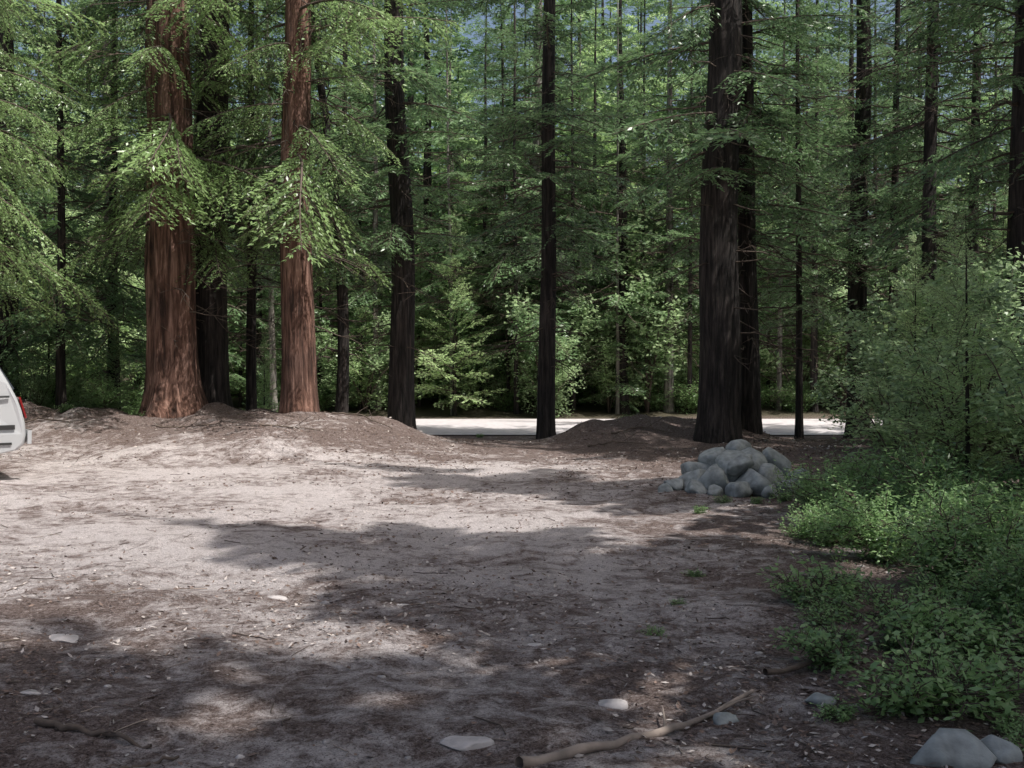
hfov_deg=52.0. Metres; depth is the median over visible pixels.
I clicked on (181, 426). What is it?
fallen branch
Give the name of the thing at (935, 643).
ground plant
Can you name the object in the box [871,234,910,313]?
young fir tree
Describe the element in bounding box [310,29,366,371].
fir tree
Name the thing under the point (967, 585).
ground plant
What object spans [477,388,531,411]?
undergrowth shrub
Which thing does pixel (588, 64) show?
fir tree
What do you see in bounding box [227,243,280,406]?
young fir tree
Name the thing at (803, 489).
shrub
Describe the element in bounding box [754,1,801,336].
fir tree
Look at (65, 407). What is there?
ground plant
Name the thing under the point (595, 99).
slender fir tree
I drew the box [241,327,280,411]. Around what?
young fir tree
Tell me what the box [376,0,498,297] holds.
fir tree
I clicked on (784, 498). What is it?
ground plant
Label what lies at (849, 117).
fir tree
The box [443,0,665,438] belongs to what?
fir tree
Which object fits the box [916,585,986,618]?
ground plant
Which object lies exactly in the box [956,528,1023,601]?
shrub
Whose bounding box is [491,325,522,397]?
deciduous sapling
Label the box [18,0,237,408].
fir tree
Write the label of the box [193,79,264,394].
fir tree
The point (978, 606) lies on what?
ground plant
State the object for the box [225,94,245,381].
fir tree
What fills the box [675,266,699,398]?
young fir tree
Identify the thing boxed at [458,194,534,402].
young fir tree
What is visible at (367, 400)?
undergrowth shrub
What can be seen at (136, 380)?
undergrowth shrub
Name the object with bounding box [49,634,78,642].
flat stone
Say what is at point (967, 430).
young fir tree
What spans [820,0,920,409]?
slender fir tree
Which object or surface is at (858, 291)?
fir tree
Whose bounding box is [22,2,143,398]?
fir tree
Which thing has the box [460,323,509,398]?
undergrowth shrub
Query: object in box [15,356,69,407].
undergrowth shrub
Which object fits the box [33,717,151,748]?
fallen branch
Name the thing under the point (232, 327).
fir tree
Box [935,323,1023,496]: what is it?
deciduous shrub
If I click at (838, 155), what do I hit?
slender fir tree
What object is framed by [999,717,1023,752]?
ground plant
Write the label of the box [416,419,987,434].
road
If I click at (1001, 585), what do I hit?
shrub
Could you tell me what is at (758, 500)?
ground plant
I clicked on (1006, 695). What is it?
ground plant
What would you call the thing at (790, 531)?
ground plant
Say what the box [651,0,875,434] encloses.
fir tree
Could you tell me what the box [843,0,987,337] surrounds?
fir tree
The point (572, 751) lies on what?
fallen branch
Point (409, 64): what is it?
fir tree
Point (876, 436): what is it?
deciduous shrub
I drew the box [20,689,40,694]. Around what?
flat stone
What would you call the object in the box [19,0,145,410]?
fir tree
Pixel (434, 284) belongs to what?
slender fir tree
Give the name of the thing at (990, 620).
ground plant
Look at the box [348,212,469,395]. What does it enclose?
deciduous sapling
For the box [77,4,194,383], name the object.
fir tree
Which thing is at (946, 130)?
fir tree
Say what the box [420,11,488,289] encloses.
fir tree
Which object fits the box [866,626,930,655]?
ground plant
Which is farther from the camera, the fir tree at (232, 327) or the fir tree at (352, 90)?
the fir tree at (352, 90)
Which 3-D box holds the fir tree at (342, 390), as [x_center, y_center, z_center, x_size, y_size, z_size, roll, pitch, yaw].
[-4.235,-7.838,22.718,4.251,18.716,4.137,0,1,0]
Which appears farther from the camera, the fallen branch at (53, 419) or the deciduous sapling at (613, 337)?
the deciduous sapling at (613, 337)
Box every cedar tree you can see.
[0,0,109,295]
[0,0,123,335]
[7,0,327,418]
[39,0,334,407]
[123,0,465,413]
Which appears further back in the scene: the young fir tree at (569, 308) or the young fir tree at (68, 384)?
the young fir tree at (569, 308)
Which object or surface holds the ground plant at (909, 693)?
on the ground
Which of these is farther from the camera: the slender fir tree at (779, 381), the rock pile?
the slender fir tree at (779, 381)
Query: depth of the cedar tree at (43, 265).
19.16 m
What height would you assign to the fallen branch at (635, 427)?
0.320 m
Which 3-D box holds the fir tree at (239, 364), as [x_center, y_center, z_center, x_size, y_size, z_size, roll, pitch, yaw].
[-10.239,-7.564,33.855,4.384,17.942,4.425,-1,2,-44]
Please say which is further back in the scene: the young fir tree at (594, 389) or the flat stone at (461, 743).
the young fir tree at (594, 389)
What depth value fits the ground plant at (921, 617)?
6.02 m
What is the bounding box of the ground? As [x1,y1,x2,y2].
[0,359,1023,767]
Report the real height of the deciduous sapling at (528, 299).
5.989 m
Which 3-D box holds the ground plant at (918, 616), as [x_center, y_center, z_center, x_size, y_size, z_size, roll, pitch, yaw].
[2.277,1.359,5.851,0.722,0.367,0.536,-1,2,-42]
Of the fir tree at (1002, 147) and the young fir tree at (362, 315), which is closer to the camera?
the young fir tree at (362, 315)
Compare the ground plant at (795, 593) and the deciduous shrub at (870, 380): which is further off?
the deciduous shrub at (870, 380)
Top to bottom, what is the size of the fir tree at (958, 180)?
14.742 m
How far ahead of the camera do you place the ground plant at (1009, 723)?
4.59 m
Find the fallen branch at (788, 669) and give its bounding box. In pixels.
[763,585,935,674]
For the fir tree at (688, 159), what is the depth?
59.65 m
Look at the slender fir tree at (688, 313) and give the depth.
33.54 m
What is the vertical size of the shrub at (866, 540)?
0.781 m
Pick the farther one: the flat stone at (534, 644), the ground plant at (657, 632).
the ground plant at (657, 632)
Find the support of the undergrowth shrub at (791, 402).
on the ground
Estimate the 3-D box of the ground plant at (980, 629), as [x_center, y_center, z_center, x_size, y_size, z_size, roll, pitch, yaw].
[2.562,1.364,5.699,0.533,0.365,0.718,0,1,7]
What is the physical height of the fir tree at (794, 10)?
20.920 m
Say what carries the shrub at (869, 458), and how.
on the ground
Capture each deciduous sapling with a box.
[18,243,93,383]
[124,284,145,381]
[230,272,325,380]
[315,318,385,405]
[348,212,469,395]
[350,309,386,380]
[416,280,470,397]
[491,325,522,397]
[492,240,613,403]
[580,318,649,412]
[583,208,698,412]
[584,297,635,372]
[590,319,659,397]
[634,280,693,394]
[663,323,699,386]
[793,237,888,408]
[819,223,1006,436]
[868,242,1023,452]
[879,231,949,294]
[920,269,1023,455]
[937,206,1007,321]
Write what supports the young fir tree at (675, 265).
on the ground
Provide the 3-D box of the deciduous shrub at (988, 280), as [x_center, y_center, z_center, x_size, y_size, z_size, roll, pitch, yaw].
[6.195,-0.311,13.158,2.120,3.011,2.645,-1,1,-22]
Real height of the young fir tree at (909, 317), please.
3.580 m
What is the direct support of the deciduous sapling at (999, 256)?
on the ground
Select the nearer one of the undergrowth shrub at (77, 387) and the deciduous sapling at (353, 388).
the undergrowth shrub at (77, 387)
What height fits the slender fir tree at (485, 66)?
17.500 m
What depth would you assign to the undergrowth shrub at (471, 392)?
38.26 m
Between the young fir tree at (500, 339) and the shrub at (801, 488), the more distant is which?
the young fir tree at (500, 339)
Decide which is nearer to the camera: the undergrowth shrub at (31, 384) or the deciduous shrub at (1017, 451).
the deciduous shrub at (1017, 451)
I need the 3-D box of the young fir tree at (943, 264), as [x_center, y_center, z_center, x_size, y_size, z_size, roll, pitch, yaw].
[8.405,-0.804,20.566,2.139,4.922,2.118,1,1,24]
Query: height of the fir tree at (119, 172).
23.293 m
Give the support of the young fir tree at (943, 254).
on the ground
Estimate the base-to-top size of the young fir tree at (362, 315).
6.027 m
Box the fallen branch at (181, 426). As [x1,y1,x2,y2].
[156,415,216,427]
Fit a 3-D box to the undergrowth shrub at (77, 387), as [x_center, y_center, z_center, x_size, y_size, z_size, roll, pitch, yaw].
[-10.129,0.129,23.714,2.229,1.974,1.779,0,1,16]
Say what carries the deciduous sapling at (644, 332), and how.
on the ground
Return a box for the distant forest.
[14,0,1013,362]
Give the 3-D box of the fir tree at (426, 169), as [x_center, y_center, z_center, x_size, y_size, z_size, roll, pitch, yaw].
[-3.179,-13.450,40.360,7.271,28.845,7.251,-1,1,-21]
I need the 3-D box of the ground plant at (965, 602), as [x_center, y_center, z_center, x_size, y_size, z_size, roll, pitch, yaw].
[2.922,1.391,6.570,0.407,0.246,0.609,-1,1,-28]
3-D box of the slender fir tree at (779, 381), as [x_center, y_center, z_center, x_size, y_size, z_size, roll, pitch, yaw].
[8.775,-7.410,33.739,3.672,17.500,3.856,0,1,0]
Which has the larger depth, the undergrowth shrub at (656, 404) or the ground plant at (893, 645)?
the undergrowth shrub at (656, 404)
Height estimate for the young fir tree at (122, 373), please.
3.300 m
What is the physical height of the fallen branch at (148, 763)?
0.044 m
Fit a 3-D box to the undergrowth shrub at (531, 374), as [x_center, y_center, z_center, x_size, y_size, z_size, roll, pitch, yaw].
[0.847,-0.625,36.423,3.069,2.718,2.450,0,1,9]
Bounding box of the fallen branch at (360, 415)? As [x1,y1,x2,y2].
[331,407,391,428]
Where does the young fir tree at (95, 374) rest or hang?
on the ground
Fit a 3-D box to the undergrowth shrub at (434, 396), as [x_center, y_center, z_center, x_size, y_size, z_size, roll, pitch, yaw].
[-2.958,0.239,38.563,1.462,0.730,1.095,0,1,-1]
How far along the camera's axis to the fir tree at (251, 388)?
23.38 m
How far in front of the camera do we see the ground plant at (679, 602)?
7.03 m
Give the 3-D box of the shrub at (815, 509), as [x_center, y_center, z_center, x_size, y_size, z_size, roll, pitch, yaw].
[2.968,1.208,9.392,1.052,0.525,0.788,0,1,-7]
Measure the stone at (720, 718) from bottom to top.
0.066 m
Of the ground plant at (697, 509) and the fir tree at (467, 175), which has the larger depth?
the fir tree at (467, 175)
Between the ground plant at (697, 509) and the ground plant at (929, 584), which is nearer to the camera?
the ground plant at (929, 584)
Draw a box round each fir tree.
[0,0,133,394]
[0,0,145,408]
[12,0,143,359]
[14,12,47,251]
[14,32,56,360]
[14,39,86,343]
[15,6,92,380]
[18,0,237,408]
[18,2,102,375]
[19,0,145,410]
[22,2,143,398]
[24,256,90,407]
[47,0,96,266]
[70,207,143,403]
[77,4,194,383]
[79,1,145,360]
[79,91,138,266]
[83,309,139,413]
[121,18,243,352]
[127,1,245,368]
[127,4,269,394]
[191,0,334,410]
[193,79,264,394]
[225,0,282,405]
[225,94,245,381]
[226,0,412,412]
[227,25,264,297]
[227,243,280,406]
[228,0,389,368]
[228,1,331,410]
[229,12,364,337]
[231,0,451,347]
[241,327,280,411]
[258,0,506,429]
[264,172,359,399]
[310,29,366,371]
[316,0,390,391]
[317,1,382,328]
[319,0,429,409]
[322,43,385,360]
[325,246,389,409]
[332,210,419,381]
[333,0,523,395]
[335,0,487,359]
[339,2,422,315]
[349,3,420,379]
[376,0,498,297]
[380,10,447,292]
[387,0,513,415]
[414,4,495,384]
[414,205,505,415]
[414,238,448,406]
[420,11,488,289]
[430,0,635,400]
[432,0,532,402]
[434,1,534,333]
[442,0,584,413]
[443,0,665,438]
[443,74,480,373]
[444,0,563,397]
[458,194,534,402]
[474,0,577,398]
[478,7,531,237]
[479,5,600,397]
[479,241,519,394]
[494,4,569,335]
[498,5,567,250]
[499,0,650,392]
[516,0,629,411]
[522,221,609,392]
[533,0,616,383]
[550,0,889,443]
[556,0,638,398]
[557,0,660,266]
[558,18,593,288]
[559,0,683,413]
[559,1,629,378]
[560,0,673,413]
[564,0,656,330]
[574,0,708,317]
[577,311,603,403]
[591,0,689,403]
[592,321,645,406]
[597,0,708,412]
[598,0,699,361]
[631,197,698,394]
[632,0,871,354]
[635,0,737,412]
[637,0,703,338]
[646,0,810,355]
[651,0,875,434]
[673,72,704,368]
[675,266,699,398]
[678,39,776,371]
[695,34,789,380]
[754,0,897,438]
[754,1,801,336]
[755,0,834,344]
[755,1,844,409]
[756,0,904,379]
[757,1,878,411]
[757,202,810,402]
[759,2,847,357]
[760,274,826,390]
[764,0,960,438]
[777,0,904,406]
[783,194,842,378]
[788,0,882,400]
[802,0,978,387]
[802,0,1014,446]
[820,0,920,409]
[823,1,1014,419]
[841,1,965,296]
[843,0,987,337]
[857,293,907,436]
[859,228,976,473]
[870,0,1023,455]
[870,77,942,281]
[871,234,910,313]
[872,43,948,283]
[875,191,1023,503]
[877,0,942,272]
[897,219,974,378]
[898,0,1014,314]
[906,209,961,331]
[937,27,999,245]
[937,79,951,202]
[938,82,991,249]
[939,9,1013,267]
[947,37,1013,256]
[968,184,1007,438]
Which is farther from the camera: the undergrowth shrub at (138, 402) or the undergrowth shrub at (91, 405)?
the undergrowth shrub at (138, 402)
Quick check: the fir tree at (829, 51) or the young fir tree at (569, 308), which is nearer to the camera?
the young fir tree at (569, 308)
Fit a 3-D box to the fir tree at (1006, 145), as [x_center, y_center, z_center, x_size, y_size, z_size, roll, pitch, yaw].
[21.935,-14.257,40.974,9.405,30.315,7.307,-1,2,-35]
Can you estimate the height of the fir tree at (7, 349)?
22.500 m
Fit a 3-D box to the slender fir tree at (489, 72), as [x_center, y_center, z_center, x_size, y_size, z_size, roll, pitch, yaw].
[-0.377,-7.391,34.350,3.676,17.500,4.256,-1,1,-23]
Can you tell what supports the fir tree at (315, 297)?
on the ground
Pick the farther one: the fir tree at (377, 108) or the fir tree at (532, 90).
the fir tree at (377, 108)
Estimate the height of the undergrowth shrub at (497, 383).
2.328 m
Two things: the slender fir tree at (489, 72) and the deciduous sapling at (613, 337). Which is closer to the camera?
the slender fir tree at (489, 72)
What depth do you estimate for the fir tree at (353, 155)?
61.00 m
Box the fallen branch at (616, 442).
[587,431,647,446]
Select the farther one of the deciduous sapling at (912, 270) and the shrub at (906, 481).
the deciduous sapling at (912, 270)
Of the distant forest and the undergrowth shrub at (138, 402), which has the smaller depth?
the undergrowth shrub at (138, 402)
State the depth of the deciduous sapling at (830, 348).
33.56 m
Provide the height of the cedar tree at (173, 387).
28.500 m
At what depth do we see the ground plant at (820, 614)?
6.44 m
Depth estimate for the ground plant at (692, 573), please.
8.01 m
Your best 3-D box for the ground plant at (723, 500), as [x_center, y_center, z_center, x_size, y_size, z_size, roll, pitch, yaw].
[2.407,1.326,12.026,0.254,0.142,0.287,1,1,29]
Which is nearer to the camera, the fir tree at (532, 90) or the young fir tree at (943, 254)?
the young fir tree at (943, 254)
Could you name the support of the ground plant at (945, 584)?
on the ground
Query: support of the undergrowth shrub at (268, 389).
on the ground
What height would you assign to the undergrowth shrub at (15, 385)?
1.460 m
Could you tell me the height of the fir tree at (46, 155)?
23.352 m
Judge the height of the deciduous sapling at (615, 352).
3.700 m
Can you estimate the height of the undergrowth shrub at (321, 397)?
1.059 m
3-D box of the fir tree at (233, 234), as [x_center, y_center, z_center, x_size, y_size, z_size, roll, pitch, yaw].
[-11.590,-9.748,37.155,5.300,21.766,5.419,-1,2,-42]
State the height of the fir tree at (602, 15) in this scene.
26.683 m
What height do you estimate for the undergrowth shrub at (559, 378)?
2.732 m
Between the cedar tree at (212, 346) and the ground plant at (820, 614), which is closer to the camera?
the ground plant at (820, 614)
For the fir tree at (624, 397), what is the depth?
33.53 m
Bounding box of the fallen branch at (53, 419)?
[25,409,72,422]
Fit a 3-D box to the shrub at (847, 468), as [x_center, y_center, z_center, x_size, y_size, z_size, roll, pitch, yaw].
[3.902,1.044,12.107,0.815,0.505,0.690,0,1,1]
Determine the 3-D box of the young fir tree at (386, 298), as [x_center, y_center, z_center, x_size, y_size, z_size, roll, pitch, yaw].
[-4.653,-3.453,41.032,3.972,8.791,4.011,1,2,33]
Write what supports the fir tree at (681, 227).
on the ground
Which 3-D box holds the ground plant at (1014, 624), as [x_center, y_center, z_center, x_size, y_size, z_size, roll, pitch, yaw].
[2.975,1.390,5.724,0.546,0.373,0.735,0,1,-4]
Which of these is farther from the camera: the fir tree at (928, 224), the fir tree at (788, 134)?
the fir tree at (788, 134)
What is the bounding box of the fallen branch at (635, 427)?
[611,419,671,433]
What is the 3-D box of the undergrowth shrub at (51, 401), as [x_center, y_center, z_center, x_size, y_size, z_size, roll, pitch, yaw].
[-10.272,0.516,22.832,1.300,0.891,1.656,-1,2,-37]
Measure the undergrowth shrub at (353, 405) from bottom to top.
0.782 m
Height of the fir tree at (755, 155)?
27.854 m
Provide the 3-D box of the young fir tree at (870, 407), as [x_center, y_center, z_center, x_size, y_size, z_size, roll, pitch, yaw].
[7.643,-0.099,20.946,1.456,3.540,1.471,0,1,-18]
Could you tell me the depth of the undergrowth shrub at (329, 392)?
40.05 m
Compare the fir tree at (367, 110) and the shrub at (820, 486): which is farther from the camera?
the fir tree at (367, 110)
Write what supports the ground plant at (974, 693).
on the ground
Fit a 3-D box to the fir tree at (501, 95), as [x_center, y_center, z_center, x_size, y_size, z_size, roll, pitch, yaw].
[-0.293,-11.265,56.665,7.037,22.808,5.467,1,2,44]
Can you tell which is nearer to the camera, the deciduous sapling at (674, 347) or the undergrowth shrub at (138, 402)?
the undergrowth shrub at (138, 402)
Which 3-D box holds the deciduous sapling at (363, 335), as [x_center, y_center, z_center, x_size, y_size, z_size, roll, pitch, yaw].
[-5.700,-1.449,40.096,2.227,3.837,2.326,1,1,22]
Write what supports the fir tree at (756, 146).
on the ground
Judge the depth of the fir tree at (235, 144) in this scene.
67.00 m
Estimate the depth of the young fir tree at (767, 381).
36.83 m
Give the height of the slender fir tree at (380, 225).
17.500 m
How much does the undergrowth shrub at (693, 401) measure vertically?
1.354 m
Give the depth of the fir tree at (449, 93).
43.62 m
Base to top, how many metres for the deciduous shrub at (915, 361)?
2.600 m
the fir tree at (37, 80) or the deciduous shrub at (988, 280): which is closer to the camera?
the deciduous shrub at (988, 280)
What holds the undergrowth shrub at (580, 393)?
on the ground
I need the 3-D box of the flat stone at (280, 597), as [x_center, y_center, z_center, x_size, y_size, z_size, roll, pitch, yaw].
[-1.607,1.459,7.142,0.177,0.050,0.101,0,1,0]
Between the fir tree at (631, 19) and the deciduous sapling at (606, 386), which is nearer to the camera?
the deciduous sapling at (606, 386)
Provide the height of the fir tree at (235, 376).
17.783 m
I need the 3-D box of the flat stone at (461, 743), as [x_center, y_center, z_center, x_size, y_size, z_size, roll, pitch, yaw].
[-0.187,1.507,4.374,0.230,0.050,0.143,0,1,0]
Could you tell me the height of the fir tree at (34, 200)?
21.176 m
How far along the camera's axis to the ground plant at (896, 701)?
4.92 m
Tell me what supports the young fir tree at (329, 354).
on the ground
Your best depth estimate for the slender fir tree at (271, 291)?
33.83 m
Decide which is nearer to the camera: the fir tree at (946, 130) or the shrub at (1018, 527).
the shrub at (1018, 527)
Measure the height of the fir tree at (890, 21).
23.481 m
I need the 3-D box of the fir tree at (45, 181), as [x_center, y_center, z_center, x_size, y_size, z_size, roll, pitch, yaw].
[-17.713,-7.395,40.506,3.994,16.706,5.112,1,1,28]
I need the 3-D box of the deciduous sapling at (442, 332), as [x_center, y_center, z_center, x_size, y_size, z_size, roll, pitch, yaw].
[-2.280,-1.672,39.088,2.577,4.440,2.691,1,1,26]
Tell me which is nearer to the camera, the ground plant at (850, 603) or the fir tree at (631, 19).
the ground plant at (850, 603)
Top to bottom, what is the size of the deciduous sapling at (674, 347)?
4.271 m
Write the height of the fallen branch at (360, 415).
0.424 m
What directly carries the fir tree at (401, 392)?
on the ground
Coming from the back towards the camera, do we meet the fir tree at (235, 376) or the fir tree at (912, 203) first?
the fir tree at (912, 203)
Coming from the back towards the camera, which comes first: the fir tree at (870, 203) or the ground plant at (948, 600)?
the fir tree at (870, 203)
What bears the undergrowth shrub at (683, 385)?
on the ground
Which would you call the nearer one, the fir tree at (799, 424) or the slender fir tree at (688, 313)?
the fir tree at (799, 424)
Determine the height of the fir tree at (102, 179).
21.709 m
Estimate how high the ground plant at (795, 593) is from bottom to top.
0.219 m
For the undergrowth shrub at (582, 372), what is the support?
on the ground
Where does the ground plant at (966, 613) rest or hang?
on the ground
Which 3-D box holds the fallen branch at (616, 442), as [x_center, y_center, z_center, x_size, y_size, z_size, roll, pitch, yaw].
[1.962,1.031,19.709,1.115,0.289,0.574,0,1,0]
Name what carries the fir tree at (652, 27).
on the ground
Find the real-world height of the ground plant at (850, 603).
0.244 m
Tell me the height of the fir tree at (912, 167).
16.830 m
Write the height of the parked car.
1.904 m
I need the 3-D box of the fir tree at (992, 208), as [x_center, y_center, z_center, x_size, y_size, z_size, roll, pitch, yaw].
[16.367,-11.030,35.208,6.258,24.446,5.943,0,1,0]
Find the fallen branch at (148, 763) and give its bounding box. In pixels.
[106,755,178,767]
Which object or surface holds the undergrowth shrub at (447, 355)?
on the ground
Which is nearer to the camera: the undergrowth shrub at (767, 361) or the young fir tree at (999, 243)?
the young fir tree at (999, 243)
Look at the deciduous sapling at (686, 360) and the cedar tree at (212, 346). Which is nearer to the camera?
the cedar tree at (212, 346)
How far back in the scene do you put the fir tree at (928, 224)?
17.97 m
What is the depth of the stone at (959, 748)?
4.18 m
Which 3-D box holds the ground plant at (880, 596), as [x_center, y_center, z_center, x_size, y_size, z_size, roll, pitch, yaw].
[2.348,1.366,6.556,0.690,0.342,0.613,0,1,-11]
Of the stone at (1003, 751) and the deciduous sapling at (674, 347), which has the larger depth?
the deciduous sapling at (674, 347)
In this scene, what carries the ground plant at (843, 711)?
on the ground
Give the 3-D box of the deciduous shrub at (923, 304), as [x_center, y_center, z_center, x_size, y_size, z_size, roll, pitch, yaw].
[5.397,-0.131,13.522,2.284,2.600,1.831,-1,2,-43]
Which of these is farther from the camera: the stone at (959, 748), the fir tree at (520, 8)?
the fir tree at (520, 8)
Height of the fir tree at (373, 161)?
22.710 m
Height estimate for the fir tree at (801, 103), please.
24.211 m
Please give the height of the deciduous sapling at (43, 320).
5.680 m
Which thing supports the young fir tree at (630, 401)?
on the ground
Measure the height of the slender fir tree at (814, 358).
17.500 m
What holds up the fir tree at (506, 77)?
on the ground
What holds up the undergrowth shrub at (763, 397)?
on the ground
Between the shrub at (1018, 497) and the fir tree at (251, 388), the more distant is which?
the fir tree at (251, 388)
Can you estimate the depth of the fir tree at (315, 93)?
57.27 m
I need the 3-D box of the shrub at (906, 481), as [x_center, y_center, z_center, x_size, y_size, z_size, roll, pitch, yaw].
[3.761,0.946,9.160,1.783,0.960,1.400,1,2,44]
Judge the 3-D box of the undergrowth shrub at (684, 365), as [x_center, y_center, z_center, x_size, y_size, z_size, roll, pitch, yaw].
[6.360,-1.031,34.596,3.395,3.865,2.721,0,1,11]
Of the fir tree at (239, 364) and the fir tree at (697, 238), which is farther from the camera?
the fir tree at (697, 238)
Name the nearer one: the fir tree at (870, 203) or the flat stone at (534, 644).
the flat stone at (534, 644)
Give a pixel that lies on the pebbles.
(238, 756)
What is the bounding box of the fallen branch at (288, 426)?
[259,416,319,430]
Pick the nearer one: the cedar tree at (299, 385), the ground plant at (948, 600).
the ground plant at (948, 600)
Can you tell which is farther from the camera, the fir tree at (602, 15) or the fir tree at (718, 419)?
the fir tree at (602, 15)
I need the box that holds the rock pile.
[658,439,809,497]
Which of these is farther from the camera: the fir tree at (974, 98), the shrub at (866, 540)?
the fir tree at (974, 98)
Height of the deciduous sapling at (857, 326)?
3.604 m
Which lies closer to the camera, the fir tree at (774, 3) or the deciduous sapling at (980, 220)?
the deciduous sapling at (980, 220)
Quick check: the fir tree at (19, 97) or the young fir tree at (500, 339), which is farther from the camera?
the fir tree at (19, 97)
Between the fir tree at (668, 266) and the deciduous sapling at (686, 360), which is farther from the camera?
the deciduous sapling at (686, 360)
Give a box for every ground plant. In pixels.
[51,402,75,412]
[640,624,666,636]
[669,596,685,605]
[681,567,705,576]
[692,505,709,513]
[712,495,733,502]
[750,497,764,503]
[756,553,868,607]
[767,490,799,501]
[769,608,877,679]
[779,519,814,542]
[780,575,834,607]
[781,613,857,651]
[794,586,868,623]
[794,600,849,628]
[809,690,858,722]
[814,563,876,591]
[832,579,860,601]
[838,634,1002,731]
[844,570,951,623]
[850,623,1023,725]
[861,593,997,659]
[865,586,962,653]
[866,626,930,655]
[877,679,938,711]
[881,596,968,638]
[890,619,984,664]
[898,564,980,603]
[901,591,984,625]
[903,569,972,603]
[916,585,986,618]
[918,639,1023,711]
[918,644,974,673]
[929,597,1023,660]
[933,588,985,611]
[943,578,1022,600]
[950,593,1023,638]
[970,575,1023,620]
[974,708,1023,734]
[991,600,1023,659]
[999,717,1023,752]
[1010,627,1023,660]
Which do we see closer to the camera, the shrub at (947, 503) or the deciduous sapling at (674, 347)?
the shrub at (947, 503)
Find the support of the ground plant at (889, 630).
on the ground
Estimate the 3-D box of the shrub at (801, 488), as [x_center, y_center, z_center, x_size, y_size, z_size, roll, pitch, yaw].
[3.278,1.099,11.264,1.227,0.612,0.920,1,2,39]
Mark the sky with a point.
(606, 11)
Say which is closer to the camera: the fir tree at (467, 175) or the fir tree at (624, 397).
the fir tree at (624, 397)
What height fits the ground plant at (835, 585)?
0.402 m
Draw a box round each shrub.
[1,353,39,399]
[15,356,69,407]
[19,350,93,406]
[20,390,76,407]
[69,396,130,413]
[84,374,143,407]
[120,331,145,404]
[121,396,141,414]
[236,370,280,407]
[316,309,422,411]
[317,365,350,395]
[318,381,335,411]
[349,390,372,407]
[366,303,453,399]
[417,383,444,398]
[419,285,493,404]
[458,377,496,400]
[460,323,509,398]
[464,346,535,407]
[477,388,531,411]
[501,332,569,401]
[506,331,590,417]
[537,326,631,402]
[560,376,597,404]
[629,377,686,410]
[657,305,699,402]
[667,378,698,413]
[674,378,695,399]
[759,289,844,404]
[760,381,778,408]
[768,378,821,412]
[768,460,867,513]
[777,441,921,526]
[778,486,905,548]
[785,472,824,502]
[805,467,952,567]
[807,324,987,478]
[818,457,869,479]
[821,437,993,517]
[832,327,925,458]
[852,273,1005,458]
[858,434,1023,539]
[866,473,1023,586]
[868,253,1023,487]
[894,444,1023,564]
[895,484,1023,589]
[900,247,1023,475]
[928,298,1023,489]
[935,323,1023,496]
[936,533,1023,628]
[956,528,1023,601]
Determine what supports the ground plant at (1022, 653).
on the ground
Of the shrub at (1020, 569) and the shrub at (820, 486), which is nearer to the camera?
the shrub at (1020, 569)
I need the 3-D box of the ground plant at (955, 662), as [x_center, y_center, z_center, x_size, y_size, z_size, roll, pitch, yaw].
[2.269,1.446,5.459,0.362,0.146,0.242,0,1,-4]
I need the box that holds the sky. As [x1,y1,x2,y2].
[14,0,1014,334]
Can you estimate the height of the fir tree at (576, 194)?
16.708 m
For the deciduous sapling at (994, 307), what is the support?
on the ground
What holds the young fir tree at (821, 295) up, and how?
on the ground
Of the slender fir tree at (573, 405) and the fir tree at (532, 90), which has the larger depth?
the fir tree at (532, 90)
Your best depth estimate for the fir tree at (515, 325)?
33.18 m
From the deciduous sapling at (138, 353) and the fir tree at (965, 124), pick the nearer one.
the deciduous sapling at (138, 353)
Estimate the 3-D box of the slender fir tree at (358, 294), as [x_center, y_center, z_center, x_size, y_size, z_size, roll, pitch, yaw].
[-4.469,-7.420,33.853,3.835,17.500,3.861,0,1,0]
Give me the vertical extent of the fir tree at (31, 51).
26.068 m
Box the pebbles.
[4,428,1015,767]
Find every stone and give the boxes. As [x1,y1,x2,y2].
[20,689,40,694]
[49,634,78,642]
[267,595,286,599]
[440,735,494,751]
[527,643,541,645]
[598,699,627,709]
[713,712,738,724]
[805,692,836,706]
[910,728,996,767]
[980,734,1022,763]
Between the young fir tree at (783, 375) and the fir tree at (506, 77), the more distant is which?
the fir tree at (506, 77)
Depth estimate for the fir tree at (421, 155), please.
58.62 m
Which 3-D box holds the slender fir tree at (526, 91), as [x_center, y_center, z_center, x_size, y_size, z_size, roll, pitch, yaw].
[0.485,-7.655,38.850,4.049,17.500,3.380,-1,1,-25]
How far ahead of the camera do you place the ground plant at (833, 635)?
6.06 m
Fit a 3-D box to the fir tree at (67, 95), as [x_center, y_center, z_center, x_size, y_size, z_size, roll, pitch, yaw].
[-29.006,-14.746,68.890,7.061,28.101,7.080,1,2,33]
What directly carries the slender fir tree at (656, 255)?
on the ground
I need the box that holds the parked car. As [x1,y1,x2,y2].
[0,368,31,453]
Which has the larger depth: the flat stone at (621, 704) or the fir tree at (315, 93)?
the fir tree at (315, 93)
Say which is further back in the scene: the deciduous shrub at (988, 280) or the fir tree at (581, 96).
the fir tree at (581, 96)
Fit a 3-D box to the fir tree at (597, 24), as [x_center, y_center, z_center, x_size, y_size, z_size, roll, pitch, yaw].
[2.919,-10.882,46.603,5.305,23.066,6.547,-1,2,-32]
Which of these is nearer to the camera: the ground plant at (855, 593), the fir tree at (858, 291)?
the ground plant at (855, 593)
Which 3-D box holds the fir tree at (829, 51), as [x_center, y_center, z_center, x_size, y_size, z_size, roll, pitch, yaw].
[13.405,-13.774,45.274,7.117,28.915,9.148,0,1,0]

